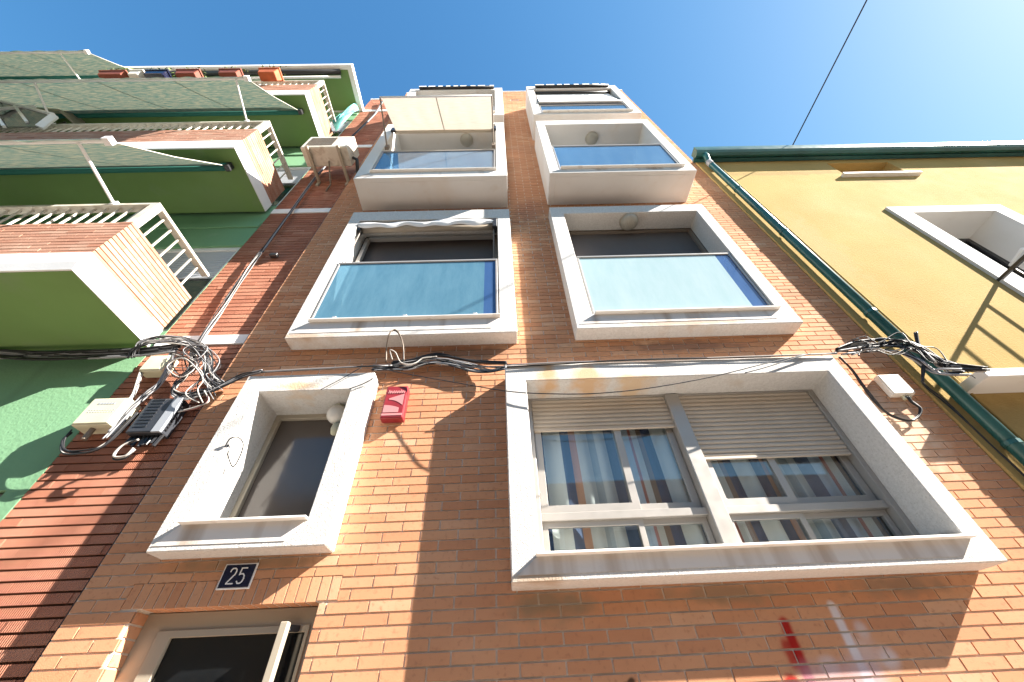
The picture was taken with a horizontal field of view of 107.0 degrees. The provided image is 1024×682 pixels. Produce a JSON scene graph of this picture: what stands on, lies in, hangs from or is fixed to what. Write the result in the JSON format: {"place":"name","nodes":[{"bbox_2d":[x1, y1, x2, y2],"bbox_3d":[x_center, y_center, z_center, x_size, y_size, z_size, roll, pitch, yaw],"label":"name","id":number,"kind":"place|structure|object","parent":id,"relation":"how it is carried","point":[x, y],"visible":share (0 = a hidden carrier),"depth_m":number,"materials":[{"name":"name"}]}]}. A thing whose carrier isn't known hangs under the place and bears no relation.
{"place":"outdoors","nodes":[
{"label":"outdoors","id":0,"kind":"place"},
{"bbox_2d":[0,0,1023,160],"label":"sky","id":1,"kind":"structure","parent":0,"point":[707,73],"materials":[{"name":"blue"}]},
{"bbox_2d":[792,0,866,144],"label":"overhead wire","id":2,"kind":"object","parent":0,"point":[830,70],"visible":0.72,"depth_m":6.50,"materials":[{"name":"black"}]},
{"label":"pavement","id":3,"kind":"structure","parent":0,"visible":0},
{"bbox_2d":[0,64,389,681],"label":"green balcony building","id":4,"kind":"structure","parent":3,"relation":"on","point":[85,264],"depth_m":3.81,"materials":[{"name":"paint"}]},
{"bbox_2d":[0,100,58,129],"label":"awning","id":5,"kind":"object","parent":4,"relation":"on","point":[12,114],"visible":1,"depth_m":6.12,"materials":[{"name":"white paint"}]},
{"bbox_2d":[22,109,86,132],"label":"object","id":6,"kind":"object","parent":4,"relation":"on","point":[73,118],"visible":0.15,"depth_m":7.37,"materials":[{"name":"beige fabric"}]},
{"bbox_2d":[0,49,129,79],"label":"awning","id":7,"kind":"object","parent":4,"relation":"attached to","point":[57,64],"visible":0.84,"depth_m":8.40,"materials":[{"name":"green fabric"}]},
{"bbox_2d":[0,344,180,360],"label":"cable bundle","id":8,"kind":"object","parent":4,"relation":"attached to","point":[13,354],"visible":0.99,"depth_m":3.73,"materials":[{"name":"black"}]},
{"bbox_2d":[72,398,140,440],"bbox_3d":[-3.460,0.674,3.207,0.310,0.370,0.160,-2,-45,-1],"label":"telecom cabinet","id":9,"kind":"object","parent":4,"relation":"attached to","point":[99,416],"visible":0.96,"depth_m":3.17,"materials":[{"name":"beige plastic"}]},
{"bbox_2d":[59,412,140,454],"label":"cable bundle","id":10,"kind":"object","parent":9,"relation":"hanging from","point":[127,423],"visible":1,"depth_m":3.02,"materials":[{"name":"black plastic"}]},
{"bbox_2d":[97,67,132,78],"bbox_3d":[-8.314,-5.616,8.029,0.612,0.452,0.301,-2,-45,-1],"label":"flower box","id":11,"kind":"object","parent":4,"relation":"attached to","point":[114,73],"visible":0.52,"depth_m":7.86,"materials":[{"name":"ceramic"}]},
{"bbox_2d":[0,136,233,203],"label":"awning","id":12,"kind":"object","parent":4,"relation":"attached to","point":[107,154],"visible":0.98,"depth_m":4.59,"materials":[{"name":"green fabric"}]},
{"bbox_2d":[128,69,144,77],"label":"flower box","id":13,"kind":"object","parent":4,"relation":"attached to","point":[135,73],"visible":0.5,"depth_m":7.90,"materials":[{"name":"white plastic"}]},
{"bbox_2d":[102,347,177,438],"bbox_3d":[-3.294,0.398,3.460,0.177,1.133,0.041,-2,-45,-1],"label":"cable bundle","id":14,"kind":"object","parent":4,"relation":"attached to","point":[116,426],"visible":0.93,"depth_m":3.32,"materials":[{"name":"grey plastic"}]},
{"bbox_2d":[0,75,303,123],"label":"awning","id":15,"kind":"object","parent":4,"relation":"attached to","point":[244,95],"visible":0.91,"depth_m":6.60,"materials":[{"name":"green fabric"}]},
{"bbox_2d":[124,398,189,447],"bbox_3d":[-3.010,0.699,3.204,0.288,0.443,0.124,-2,-45,-1],"label":"terminal cabinet","id":16,"kind":"object","parent":4,"relation":"attached to","point":[155,422],"visible":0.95,"depth_m":3.17,"materials":[{"name":"grey plastic"}]},
{"bbox_2d":[112,439,138,460],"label":"cable bundle","id":17,"kind":"object","parent":16,"relation":"hanging from","point":[125,456],"visible":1,"depth_m":2.96,"materials":[{"name":"grey plastic"}]},
{"bbox_2d":[178,390,209,412],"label":"cable bundle","id":18,"kind":"object","parent":16,"relation":"attached to","point":[205,403],"visible":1,"depth_m":3.29,"materials":[{"name":"grey plastic"}]},
{"bbox_2d":[139,355,178,377],"bbox_3d":[-3.413,0.244,3.665,0.210,0.200,0.118,-2,-45,-1],"label":"junction box","id":19,"kind":"object","parent":4,"relation":"attached to","point":[153,366],"visible":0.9,"depth_m":3.61,"materials":[{"name":"beige plastic"}]},
{"bbox_2d":[129,372,142,399],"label":"cable bundle","id":20,"kind":"object","parent":19,"relation":"hanging from","point":[136,385],"visible":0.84,"depth_m":3.45,"materials":[{"name":"grey plastic"}]},
{"bbox_2d":[144,67,174,77],"bbox_3d":[-7.430,-5.631,8.033,0.531,0.415,0.304,-2,-45,-1],"label":"flower box","id":21,"kind":"object","parent":4,"relation":"attached to","point":[158,72],"visible":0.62,"depth_m":7.90,"materials":[{"name":"blue ceramic"}]},
{"bbox_2d":[127,335,222,390],"bbox_3d":[-3.195,0.205,3.626,1.120,0.718,0.073,-2,-45,-1],"label":"cable bundle","id":22,"kind":"object","parent":4,"relation":"attached to","point":[172,339],"visible":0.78,"depth_m":3.75,"materials":[{"name":"grey plastic"}]},
{"bbox_2d":[166,341,223,402],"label":"cable bundle","id":23,"kind":"object","parent":22,"relation":"attached to","point":[195,367],"visible":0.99,"depth_m":3.53,"materials":[{"name":"black plastic"}]},
{"bbox_2d":[170,352,206,399],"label":"cable bundle","id":24,"kind":"object","parent":4,"relation":"attached to","point":[175,393],"visible":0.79,"depth_m":3.39,"materials":[{"name":"black"}]},
{"bbox_2d":[175,67,205,77],"bbox_3d":[-6.788,-5.669,8.071,0.532,0.474,0.287,-2,-45,-1],"label":"flower box","id":25,"kind":"object","parent":4,"relation":"attached to","point":[187,72],"visible":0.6,"depth_m":7.90,"materials":[{"name":"orange ceramic"}]},
{"bbox_2d":[155,247,240,330],"bbox_3d":[-5.651,-0.633,4.737,3.758,1.760,0.060,-2,-45,-1],"label":"window","id":26,"kind":"structure","parent":4,"relation":"in","point":[213,260],"depth_m":5.19,"materials":[{"name":"white paint"}]},
{"bbox_2d":[190,250,262,350],"bbox_3d":[-3.310,-0.567,4.497,0.165,1.949,0.037,-5,-45,2],"label":"cable bundle","id":27,"kind":"object","parent":4,"relation":"attached to","point":[211,323],"visible":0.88,"depth_m":4.41,"materials":[{"name":"grey plastic"}]},
{"bbox_2d":[218,66,245,76],"bbox_3d":[-5.918,-5.679,8.060,0.511,0.410,0.279,-2,-45,-1],"label":"flower box","id":28,"kind":"object","parent":4,"relation":"attached to","point":[230,72],"visible":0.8,"depth_m":7.93,"materials":[{"name":"orange ceramic"}]},
{"bbox_2d":[169,69,340,79],"bbox_3d":[-6.334,-6.564,9.345,4.151,0.207,0.180,-2,-45,-1],"label":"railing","id":29,"kind":"object","parent":4,"relation":"attached to","point":[336,73],"visible":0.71,"depth_m":9.35,"materials":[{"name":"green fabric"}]},
{"bbox_2d":[258,65,285,81],"bbox_3d":[-5.125,-5.735,8.117,0.496,0.510,0.312,-2,-45,-1],"label":"flower box","id":30,"kind":"object","parent":4,"relation":"attached to","point":[273,73],"visible":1,"depth_m":7.98,"materials":[{"name":"ceramic"}]},
{"bbox_2d":[269,253,278,257],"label":"cable clamp box","id":31,"kind":"object","parent":4,"relation":"attached to","point":[273,255],"visible":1,"depth_m":5.08,"materials":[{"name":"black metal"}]},
{"bbox_2d":[276,167,310,205],"bbox_3d":[-5.761,-2.741,6.841,3.758,1.760,0.060,-2,-45,-1],"label":"window","id":32,"kind":"structure","parent":4,"relation":"in","point":[297,173],"depth_m":7.29,"materials":[{"name":"white paint"}]},
{"bbox_2d":[261,101,382,252],"bbox_3d":[-3.537,-3.975,7.899,0.230,7.821,0.043,-2,-45,-1],"label":"cable bundle","id":33,"kind":"object","parent":4,"relation":"attached to","point":[265,246],"visible":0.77,"depth_m":6.23,"materials":[{"name":"grey"}]},
{"bbox_2d":[301,136,358,191],"bbox_3d":[-3.167,-3.150,6.714,0.899,0.972,0.648,-2,-45,-1],"label":"air conditioner","id":34,"kind":"object","parent":4,"relation":"attached to","point":[343,151],"visible":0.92,"depth_m":6.61,"materials":[{"name":"beige"}]},
{"bbox_2d":[329,121,351,135],"bbox_3d":[-5.873,-4.895,8.990,3.758,1.750,0.060,-2,-45,-1],"label":"window","id":35,"kind":"structure","parent":4,"relation":"in","point":[346,123],"depth_m":9.35,"materials":[{"name":"white paint"}]},
{"bbox_2d":[333,103,358,130],"bbox_3d":[-4.080,-5.690,9.428,0.356,2.622,0.133,4,-45,-7],"label":"net cloth","id":36,"kind":"object","parent":4,"relation":"attached to","point":[345,115],"visible":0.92,"depth_m":9.18,"materials":[{"name":"fabric"}]},
{"bbox_2d":[24,85,1023,681],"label":"brick apartment building","id":37,"kind":"structure","parent":3,"relation":"on","point":[414,547],"depth_m":2.91,"materials":[{"name":"orange brick"}]},
{"bbox_2d":[114,606,317,681],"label":"door","id":38,"kind":"structure","parent":37,"relation":"in","point":[252,645],"depth_m":2.25,"materials":[{"name":"beige metal"}]},
{"bbox_2d":[177,369,262,398],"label":"cable bundle","id":39,"kind":"object","parent":37,"relation":"attached to","point":[234,379],"visible":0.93,"depth_m":3.41,"materials":[{"name":"black plastic"}]},
{"bbox_2d":[225,437,243,466],"bbox_3d":[-2.108,0.830,2.863,0.130,0.206,0.084,31,-54,-29],"label":"thin wire","id":40,"kind":"object","parent":37,"relation":"attached to","point":[240,453],"visible":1,"depth_m":2.88,"materials":[{"name":"white"}]},
{"bbox_2d":[216,563,258,589],"bbox_3d":[-1.737,1.487,2.397,0.206,0.144,0.016,-2,-45,-1],"label":"house number plate","id":41,"kind":"object","parent":37,"relation":"attached to","point":[237,576],"visible":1,"depth_m":2.39,"materials":[{"name":"blue paint"}]},
{"bbox_2d":[262,365,392,372],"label":"cable bundle","id":42,"kind":"object","parent":37,"relation":"on","point":[291,370],"visible":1,"depth_m":3.40,"materials":[{"name":"black"}]},
{"bbox_2d":[326,403,344,435],"bbox_3d":[-1.556,0.692,3.332,0.170,0.290,0.170,-2,-45,-1],"label":"globe lamp","id":43,"kind":"object","parent":37,"relation":"attached to","point":[334,414],"visible":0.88,"depth_m":3.30,"materials":[{"name":"white glass"}]},
{"bbox_2d":[320,367,360,389],"bbox_3d":[-1.495,0.327,3.320,0.300,0.228,0.008,-4,-45,1],"label":"thin wire","id":44,"kind":"object","parent":37,"relation":"attached to","point":[340,379],"visible":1,"depth_m":3.31,"materials":[{"name":"black"}]},
{"bbox_2d":[380,386,409,422],"bbox_3d":[-1.009,0.546,3.282,0.190,0.335,0.087,-2,-45,-1],"label":"alarm box","id":45,"kind":"object","parent":37,"relation":"attached to","point":[395,404],"visible":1,"depth_m":3.23,"materials":[{"name":"red plastic"}]},
{"bbox_2d":[385,329,404,361],"bbox_3d":[-1.117,0.040,3.639,0.191,0.323,0.141,-2,-45,-1],"label":"cable loop","id":46,"kind":"object","parent":37,"relation":"attached to","point":[395,330],"visible":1,"depth_m":3.65,"materials":[{"name":"grey plastic"}]},
{"bbox_2d":[345,218,496,261],"bbox_3d":[-1.162,-1.326,5.050,1.935,1.052,0.153,-2,-45,-1],"label":"awning","id":47,"kind":"object","parent":37,"relation":"attached to","point":[441,225],"visible":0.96,"depth_m":5.31,"materials":[{"name":"beige fabric"}]},
{"bbox_2d":[379,95,495,149],"bbox_3d":[-1.264,-3.883,6.583,1.960,1.080,0.766,-2,-45,-1],"label":"awning","id":48,"kind":"object","parent":37,"relation":"attached to","point":[424,114],"visible":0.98,"depth_m":6.58,"materials":[{"name":"beige fabric"}]},
{"bbox_2d":[371,357,505,372],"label":"cable bundle","id":49,"kind":"object","parent":37,"relation":"attached to","point":[458,364],"visible":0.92,"depth_m":3.56,"materials":[{"name":"grey plastic"}]},
{"bbox_2d":[389,349,436,365],"bbox_3d":[-0.940,0.168,3.575,0.448,0.156,0.064,4,-45,-7],"label":"cable loop","id":50,"kind":"object","parent":49,"relation":"attached to","point":[390,350],"visible":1,"depth_m":3.56,"materials":[{"name":"grey"}]},
{"bbox_2d":[392,353,506,364],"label":"cable bundle","id":51,"kind":"object","parent":37,"relation":"attached to","point":[490,362],"visible":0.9,"depth_m":3.61,"materials":[{"name":"black"}]},
{"bbox_2d":[419,85,493,89],"bbox_3d":[-1.375,-6.304,9.424,1.850,0.085,0.075,-2,-45,-1],"label":"shade roll","id":52,"kind":"object","parent":37,"relation":"attached to","point":[456,87],"visible":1,"depth_m":9.41,"materials":[{"name":"white fabric"}]},
{"bbox_2d":[460,133,472,146],"bbox_3d":[-0.910,-3.997,7.567,0.255,0.105,0.255,-2,-45,-1],"label":"ceiling lamp","id":53,"kind":"object","parent":37,"relation":"attached to","point":[466,139],"visible":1,"depth_m":7.53,"materials":[{"name":"white glass"}]},
{"bbox_2d":[535,83,608,87],"bbox_3d":[1.498,-6.389,9.489,1.840,0.085,0.075,-2,-45,-1],"label":"shade roll","id":54,"kind":"object","parent":37,"relation":"attached to","point":[568,85],"visible":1,"depth_m":9.47,"materials":[{"name":"white fabric"}]},
{"bbox_2d":[535,91,622,104],"bbox_3d":[1.519,-5.748,8.966,1.900,1.398,0.150,-2,-45,-1],"label":"awning","id":55,"kind":"object","parent":37,"relation":"attached to","point":[570,97],"visible":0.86,"depth_m":8.93,"materials":[{"name":"white fabric"}]},
{"bbox_2d":[373,354,804,394],"bbox_3d":[0.690,0.281,3.298,3.965,0.514,0.108,-3,-45,0],"label":"thin wire","id":56,"kind":"object","parent":37,"relation":"attached to","point":[590,393],"visible":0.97,"depth_m":3.19,"materials":[{"name":"black"}]},
{"bbox_2d":[585,131,597,144],"bbox_3d":[1.592,-4.014,7.539,0.255,0.105,0.255,-2,-45,-1],"label":"ceiling lamp","id":57,"kind":"object","parent":37,"relation":"attached to","point":[591,138],"visible":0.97,"depth_m":7.50,"materials":[{"name":"white glass"}]},
{"bbox_2d":[541,428,708,550],"bbox_3d":[0.813,1.097,3.068,1.180,1.280,0.047,-2,-45,-1],"label":"curtain","id":58,"kind":"object","parent":37,"relation":"hanging from","point":[582,467],"visible":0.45,"depth_m":3.04,"materials":[{"name":"fabric"}]},
{"bbox_2d":[619,213,637,230],"bbox_3d":[1.724,-1.730,5.556,0.275,0.105,0.275,-2,-45,-1],"label":"ceiling lamp","id":59,"kind":"object","parent":37,"relation":"attached to","point":[628,221],"visible":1,"depth_m":5.51,"materials":[{"name":"white glass"}]},
{"bbox_2d":[506,352,836,367],"bbox_3d":[1.450,0.168,3.401,3.002,0.041,0.032,-2,-45,-1],"label":"cable bundle","id":60,"kind":"object","parent":37,"relation":"on","point":[577,362],"visible":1,"depth_m":3.40,"materials":[{"name":"grey plastic"}]},
{"bbox_2d":[745,353,809,372],"bbox_3d":[2.348,0.194,3.339,0.706,0.217,0.010,-1,-45,-2],"label":"thin wire","id":61,"kind":"object","parent":37,"relation":"attached to","point":[777,363],"visible":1,"depth_m":3.33,"materials":[{"name":"black"}]},
{"bbox_2d":[710,456,891,542],"bbox_3d":[2.142,1.057,3.098,1.180,1.280,0.048,-2,-45,-1],"label":"curtain","id":62,"kind":"object","parent":37,"relation":"hanging from","point":[821,476],"visible":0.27,"depth_m":2.98,"materials":[{"name":"fabric"}]},
{"bbox_2d":[838,356,922,421],"bbox_3d":[3.301,0.406,3.386,0.348,0.725,0.050,-2,-45,-1],"label":"cable bundle","id":63,"kind":"object","parent":37,"relation":"attached to","point":[875,401],"visible":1,"depth_m":3.28,"materials":[{"name":"black"}]},
{"bbox_2d":[873,374,914,400],"bbox_3d":[3.438,0.416,3.397,0.200,0.255,0.066,-2,-45,-1],"label":"junction box","id":64,"kind":"object","parent":37,"relation":"attached to","point":[895,386],"visible":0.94,"depth_m":3.38,"materials":[{"name":"white plastic"}]},
{"bbox_2d":[841,350,971,375],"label":"cable bundle","id":65,"kind":"object","parent":37,"relation":"attached to","point":[919,361],"visible":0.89,"depth_m":3.30,"materials":[{"name":"black plastic"}]},
{"bbox_2d":[835,338,990,372],"bbox_3d":[3.508,0.161,3.427,0.945,0.564,0.140,-9,-45,6],"label":"cable bundle","id":66,"kind":"object","parent":37,"relation":"attached to","point":[964,367],"visible":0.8,"depth_m":3.44,"materials":[{"name":"black plastic"}]},
{"bbox_2d":[845,332,974,377],"bbox_3d":[3.471,0.159,3.401,0.783,0.623,0.110,-7,-45,4],"label":"cable bundle","id":67,"kind":"object","parent":66,"relation":"attached to","point":[872,348],"visible":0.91,"depth_m":3.48,"materials":[{"name":"black plastic"}]},
{"bbox_2d":[913,331,925,381],"bbox_3d":[3.654,0.132,3.401,0.322,0.529,0.044,-12,-46,9],"label":"bracket","id":68,"kind":"object","parent":66,"relation":"attached to","point":[917,341],"visible":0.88,"depth_m":3.35,"materials":[{"name":"black metal"}]},
{"bbox_2d":[691,141,1023,490],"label":"yellow building","id":69,"kind":"structure","parent":3,"relation":"on","point":[925,241],"depth_m":5.43,"materials":[{"name":"paint"}]},
{"bbox_2d":[702,152,1023,465],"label":"downpipe","id":70,"kind":"object","parent":69,"relation":"attached to","point":[1011,443],"visible":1,"depth_m":3.92,"materials":[{"name":"green metal"}]},
{"bbox_2d":[716,163,1023,441],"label":"yellow conduit","id":71,"kind":"object","parent":69,"relation":"attached to","point":[1013,431],"visible":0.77,"depth_m":4.23,"materials":[{"name":"yellow painted metal"}]},
{"bbox_2d":[840,170,921,176],"bbox_3d":[6.540,-3.107,6.990,1.410,0.653,0.250,-2,-45,-1],"label":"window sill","id":72,"kind":"structure","parent":69,"relation":"in","point":[849,173],"depth_m":6.70,"materials":[{"name":"white paint"}]},
{"bbox_2d":[885,204,1023,296],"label":"window","id":73,"kind":"structure","parent":69,"relation":"in","point":[997,228],"depth_m":5.67,"materials":[{"name":"white paint"}]},
{"bbox_2d":[921,382,1023,476],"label":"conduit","id":74,"kind":"object","parent":69,"relation":"attached to","point":[946,402],"visible":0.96,"depth_m":3.13,"materials":[{"name":"yellow"}]}
]}

